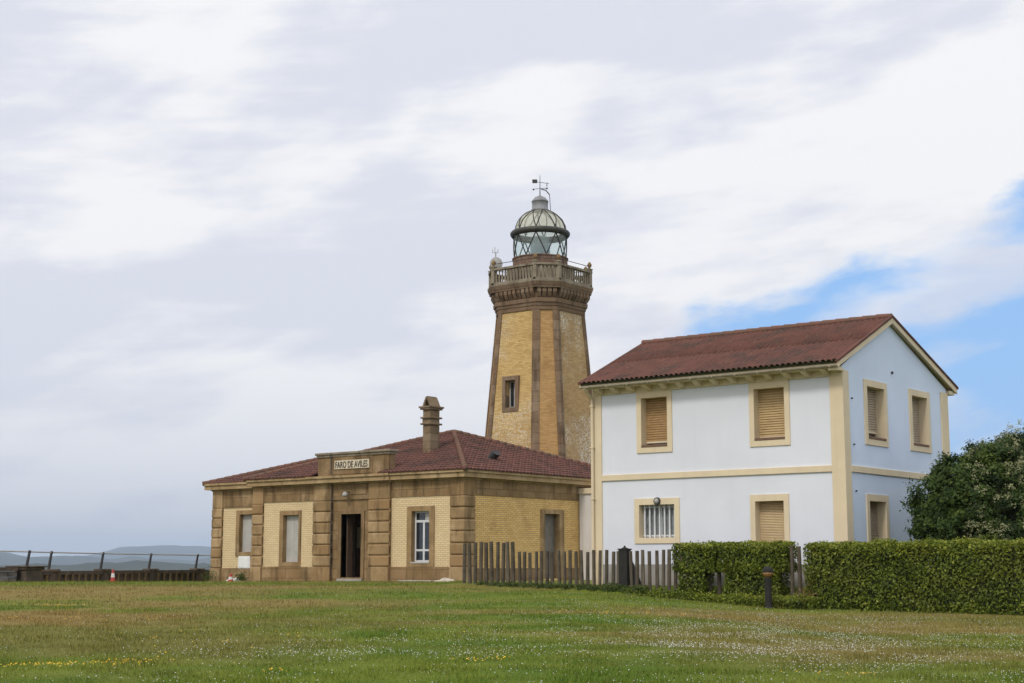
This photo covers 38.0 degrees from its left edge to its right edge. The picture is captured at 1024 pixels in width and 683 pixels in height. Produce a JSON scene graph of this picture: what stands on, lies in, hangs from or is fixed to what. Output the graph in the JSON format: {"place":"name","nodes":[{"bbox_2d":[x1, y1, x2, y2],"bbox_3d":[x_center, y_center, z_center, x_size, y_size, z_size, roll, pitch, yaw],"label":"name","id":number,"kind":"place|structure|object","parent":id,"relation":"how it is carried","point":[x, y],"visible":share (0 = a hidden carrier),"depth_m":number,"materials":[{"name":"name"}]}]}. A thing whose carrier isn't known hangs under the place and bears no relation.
{"place":"outdoors","nodes":[
{"label":"outdoors","id":0,"kind":"place"},
{"bbox_2d":[0,552,210,565],"bbox_3d":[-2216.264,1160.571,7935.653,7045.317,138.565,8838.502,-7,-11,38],"label":"hills","id":1,"kind":"structure","parent":0,"point":[6,558],"depth_m":8262.23,"materials":[{"name":"blue"}]},
{"bbox_2d":[0,560,210,571],"bbox_3d":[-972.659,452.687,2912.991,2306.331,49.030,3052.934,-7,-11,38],"label":"coast","id":2,"kind":"structure","parent":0,"point":[135,565],"depth_m":3072.77},
{"bbox_2d":[74,545,210,560],"bbox_3d":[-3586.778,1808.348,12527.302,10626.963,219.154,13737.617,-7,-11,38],"label":"hills","id":3,"kind":"structure","parent":0,"point":[177,549],"depth_m":13605.43,"materials":[{"name":"blue"}]},
{"bbox_2d":[434,578,453,581],"bbox_3d":[-2.690,9.703,60.432,1.000,0.192,0.500,-7,-11,38],"label":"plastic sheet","id":4,"kind":"object","parent":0,"point":[445,579],"visible":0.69,"depth_m":60.23,"materials":[{"name":"white plastic"}]},
{"bbox_2d":[0,580,1023,682],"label":"lawn","id":5,"kind":"structure","parent":0,"point":[223,659],"depth_m":25.99,"materials":[{"name":"green plant"}]},
{"bbox_2d":[0,550,27,581],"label":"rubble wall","id":6,"kind":"structure","parent":5,"relation":"on","point":[8,576],"depth_m":59.11,"materials":[{"name":"stone"}]},
{"bbox_2d":[5,550,210,581],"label":"metal railing","id":7,"kind":"object","parent":5,"relation":"on","point":[26,572],"visible":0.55,"depth_m":67.15,"materials":[{"name":"metal"}]},
{"bbox_2d":[109,569,116,581],"bbox_3d":[-16.050,9.418,59.764,0.300,0.510,0.300,-7,-11,38],"label":"traffic cone","id":8,"kind":"object","parent":5,"relation":"on","point":[112,576],"visible":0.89,"depth_m":59.70,"materials":[{"name":"red plastic"}]},
{"bbox_2d":[201,564,217,580],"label":"weed","id":9,"kind":"object","parent":5,"relation":"on","point":[206,577],"visible":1,"depth_m":71.17,"materials":[{"name":"green plant"}]},
{"bbox_2d":[234,567,250,580],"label":"weed","id":10,"kind":"object","parent":5,"relation":"on","point":[241,578],"visible":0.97,"depth_m":68.66,"materials":[{"name":"green plant"}]},
{"bbox_2d":[202,396,590,581],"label":"keeper house","id":11,"kind":"structure","parent":5,"relation":"on","point":[429,502],"depth_m":65.71,"materials":[{"name":"beige paint"}]},
{"bbox_2d":[235,510,252,555],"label":"window","id":12,"kind":"structure","parent":11,"relation":"in","point":[243,545],"depth_m":70.89,"materials":[{"name":"stone"}]},
{"bbox_2d":[238,556,250,567],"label":"meter box","id":13,"kind":"object","parent":11,"relation":"attached to","point":[244,561],"visible":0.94,"depth_m":70.36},
{"bbox_2d":[239,557,248,566],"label":"door","id":14,"kind":"structure","parent":13,"relation":"in","point":[243,561],"depth_m":70.38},
{"bbox_2d":[278,510,301,566],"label":"window","id":15,"kind":"structure","parent":11,"relation":"in","point":[290,521],"depth_m":67.78,"materials":[{"name":"stone"}]},
{"bbox_2d":[342,491,349,496],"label":"wall lamp","id":16,"kind":"object","parent":11,"relation":"attached to","point":[344,494],"visible":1,"depth_m":65.18,"materials":[{"name":"metal"}]},
{"bbox_2d":[336,510,364,581],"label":"door","id":17,"kind":"structure","parent":11,"relation":"in","point":[360,514],"depth_m":65.61,"materials":[{"name":"stone"}]},
{"bbox_2d":[334,459,369,468],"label":"name sign","id":18,"kind":"object","parent":11,"relation":"attached to","point":[351,464],"visible":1,"depth_m":65.50,"materials":[{"name":"beige tile"}]},
{"bbox_2d":[406,506,434,566],"bbox_3d":[-3.787,8.241,62.813,1.530,2.530,0.340,-7,-11,38],"label":"window","id":19,"kind":"structure","parent":11,"relation":"in","point":[420,519],"depth_m":62.93,"materials":[{"name":"stone"}]},
{"bbox_2d":[540,509,563,578],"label":"door","id":20,"kind":"structure","parent":11,"relation":"in","point":[551,521],"depth_m":66.40,"materials":[{"name":"wood"}]},
{"bbox_2d":[397,580,435,581],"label":"stone slab","id":21,"kind":"structure","parent":5,"relation":"on","point":[415,580],"depth_m":61.06,"materials":[{"name":"stone"}]},
{"bbox_2d":[0,603,879,674],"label":"dandelions","id":22,"kind":"object","parent":5,"relation":"on","point":[268,654],"visible":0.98,"depth_m":20.19,"materials":[{"name":"yellow plant"}]},
{"bbox_2d":[462,541,515,583],"bbox_3d":[-0.738,7.261,48.484,0.232,1.461,2.731,7,-11,-38],"label":"paling fence","id":23,"kind":"object","parent":5,"relation":"on","point":[504,545],"visible":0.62,"depth_m":48.43,"materials":[{"name":"wood"}]},
{"bbox_2d":[1,587,1023,682],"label":"daisies","id":24,"kind":"object","parent":5,"relation":"on","point":[652,643],"visible":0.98,"depth_m":23.75,"materials":[{"name":"white plant"}]},
{"bbox_2d":[485,179,592,578],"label":"lighthouse","id":25,"kind":"object","parent":5,"relation":"on","point":[538,399],"visible":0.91,"depth_m":74.53,"materials":[{"name":"yellow brick"}]},
{"bbox_2d":[490,249,502,267],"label":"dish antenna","id":26,"kind":"object","parent":25,"relation":"attached to","point":[497,259],"visible":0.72,"depth_m":76.99,"materials":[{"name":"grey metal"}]},
{"bbox_2d":[502,375,519,412],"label":"window","id":27,"kind":"structure","parent":25,"relation":"in","point":[514,385],"depth_m":74.39,"materials":[{"name":"brown stone"}]},
{"bbox_2d":[474,580,650,593],"bbox_3d":[1.286,7.611,45.593,0.884,0.672,7.761,7,-11,-40],"label":"ground cover","id":28,"kind":"object","parent":5,"relation":"on","point":[569,586],"visible":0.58,"depth_m":44.63,"materials":[{"name":"green plant"}]},
{"bbox_2d":[578,488,591,579],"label":"annex","id":29,"kind":"object","parent":5,"relation":"on","point":[585,519],"visible":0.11,"depth_m":67.48,"materials":[{"name":"beige paint"}]},
{"bbox_2d":[518,549,689,593],"bbox_3d":[2.561,7.033,44.713,0.344,1.507,6.895,8,-12,-44],"label":"paling fence","id":30,"kind":"object","parent":5,"relation":"on","point":[599,568],"visible":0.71,"depth_m":44.57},
{"bbox_2d":[617,545,631,585],"bbox_3d":[3.330,6.661,43.847,0.330,1.270,0.270,-7,-11,38],"label":"gate post","id":31,"kind":"object","parent":5,"relation":"on","point":[623,562],"visible":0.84,"depth_m":43.74,"materials":[{"name":"black paint"}]},
{"bbox_2d":[633,563,640,585],"bbox_3d":[3.690,6.892,43.666,0.452,0.841,0.054,-4,-10,26],"label":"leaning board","id":32,"kind":"object","parent":5,"relation":"on","point":[634,575],"visible":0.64,"depth_m":43.69,"materials":[{"name":"wood"}]},
{"bbox_2d":[671,540,725,594],"bbox_3d":[5.348,6.562,42.335,1.682,1.823,0.903,-7,-11,38],"label":"clipped hedge","id":33,"kind":"object","parent":5,"relation":"on","point":[701,563],"visible":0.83,"depth_m":42.19,"materials":[{"name":"green plant"}]},
{"bbox_2d":[707,551,721,595],"bbox_3d":[5.737,6.689,42.086,0.130,1.528,0.482,8,-11,-41],"label":"paling fence","id":34,"kind":"object","parent":5,"relation":"on","point":[719,588],"visible":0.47,"depth_m":41.92,"materials":[{"name":"grey wood"}]},
{"bbox_2d":[623,586,822,609],"bbox_3d":[5.713,7.097,40.939,6.441,0.672,0.834,-8,-12,43],"label":"ground cover","id":35,"kind":"object","parent":5,"relation":"on","point":[790,602],"visible":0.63,"depth_m":40.28,"materials":[{"name":"green plant"}]},
{"bbox_2d":[716,538,798,602],"bbox_3d":[6.787,6.434,40.987,2.362,1.987,0.960,-8,-11,41],"label":"clipped hedge","id":36,"kind":"object","parent":5,"relation":"on","point":[742,565],"visible":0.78,"depth_m":40.78,"materials":[{"name":"green plant"}]},
{"bbox_2d":[762,566,772,608],"bbox_3d":[6.770,6.536,39.265,0.294,1.200,0.294,-7,-11,38],"label":"bollard lamp","id":37,"kind":"object","parent":5,"relation":"on","point":[767,572],"visible":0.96,"depth_m":39.20,"materials":[{"name":"black metal"}]},
{"bbox_2d":[578,313,958,586],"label":"white house","id":38,"kind":"structure","parent":5,"relation":"on","point":[806,433],"depth_m":43.85,"materials":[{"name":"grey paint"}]},
{"bbox_2d":[636,390,672,453],"bbox_3d":[4.425,2.460,45.302,1.270,1.870,0.390,-7,-11,38],"label":"window","id":39,"kind":"structure","parent":38,"relation":"in","point":[653,408],"depth_m":45.41,"materials":[{"name":"beige paint"}]},
{"bbox_2d":[653,497,660,504],"bbox_3d":[4.357,4.805,44.724,0.230,0.230,0.145,-7,-11,38],"label":"bulkhead lamp","id":40,"kind":"object","parent":38,"relation":"attached to","point":[656,500],"visible":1,"depth_m":44.68,"materials":[{"name":"metal"}]},
{"bbox_2d":[634,498,679,543],"bbox_3d":[4.465,5.414,44.837,1.600,1.350,0.375,-7,-11,38],"label":"window","id":41,"kind":"structure","parent":38,"relation":"in","point":[653,523],"depth_m":44.89,"materials":[{"name":"beige paint"}]},
{"bbox_2d":[748,380,790,446],"bbox_3d":[7.507,2.095,42.900,1.300,1.860,0.390,-7,-11,38],"label":"window","id":42,"kind":"structure","parent":38,"relation":"in","point":[769,402],"depth_m":42.99,"materials":[{"name":"beige paint"}]},
{"bbox_2d":[750,494,789,547],"bbox_3d":[7.457,5.336,42.463,1.240,1.920,0.375,-7,-11,38],"label":"window","id":43,"kind":"structure","parent":38,"relation":"in","point":[769,513],"depth_m":42.61,"materials":[{"name":"beige paint"}]},
{"bbox_2d":[863,379,888,447],"bbox_3d":[10.418,2.099,43.129,0.390,1.880,1.540,-7,-11,38],"label":"window","id":44,"kind":"structure","parent":38,"relation":"in","point":[874,392],"depth_m":43.45,"materials":[{"name":"beige paint"}]},
{"bbox_2d":[866,494,889,545],"bbox_3d":[10.343,5.353,42.545,0.390,1.910,1.460,-7,-11,38],"label":"window","id":45,"kind":"structure","parent":38,"relation":"in","point":[877,506],"depth_m":42.92,"materials":[{"name":"beige paint"}]},
{"bbox_2d":[908,388,931,452],"bbox_3d":[12.358,2.454,45.565,0.390,1.880,1.550,-7,-11,38],"label":"window","id":46,"kind":"structure","parent":38,"relation":"in","point":[918,401],"depth_m":45.90,"materials":[{"name":"beige paint"}]},
{"bbox_2d":[790,546,802,597],"bbox_3d":[7.646,6.376,39.940,0.134,1.743,0.385,7,-11,-40],"label":"paling fence","id":47,"kind":"object","parent":5,"relation":"on","point":[792,581],"visible":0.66,"depth_m":39.94,"materials":[{"name":"grey wood"}]},
{"bbox_2d":[797,584,817,608],"bbox_3d":[7.813,6.804,39.158,0.762,1.049,0.589,-7,-11,38],"label":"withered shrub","id":48,"kind":"object","parent":5,"relation":"on","point":[808,594],"visible":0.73,"depth_m":39.13,"materials":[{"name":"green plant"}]},
{"bbox_2d":[800,536,1023,615],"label":"clipped hedge","id":49,"kind":"object","parent":5,"relation":"on","point":[968,575],"visible":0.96,"depth_m":37.72,"materials":[{"name":"green plant"}]},
{"bbox_2d":[899,419,1023,542],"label":"flowering shrub","id":50,"kind":"object","parent":5,"relation":"on","point":[977,491],"visible":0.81,"depth_m":39.88,"materials":[{"name":"green plant"}]},
{"bbox_2d":[0,0,1023,556],"label":"sky","id":51,"kind":"structure","parent":0,"point":[237,236],"materials":[{"name":"white"}]}
]}

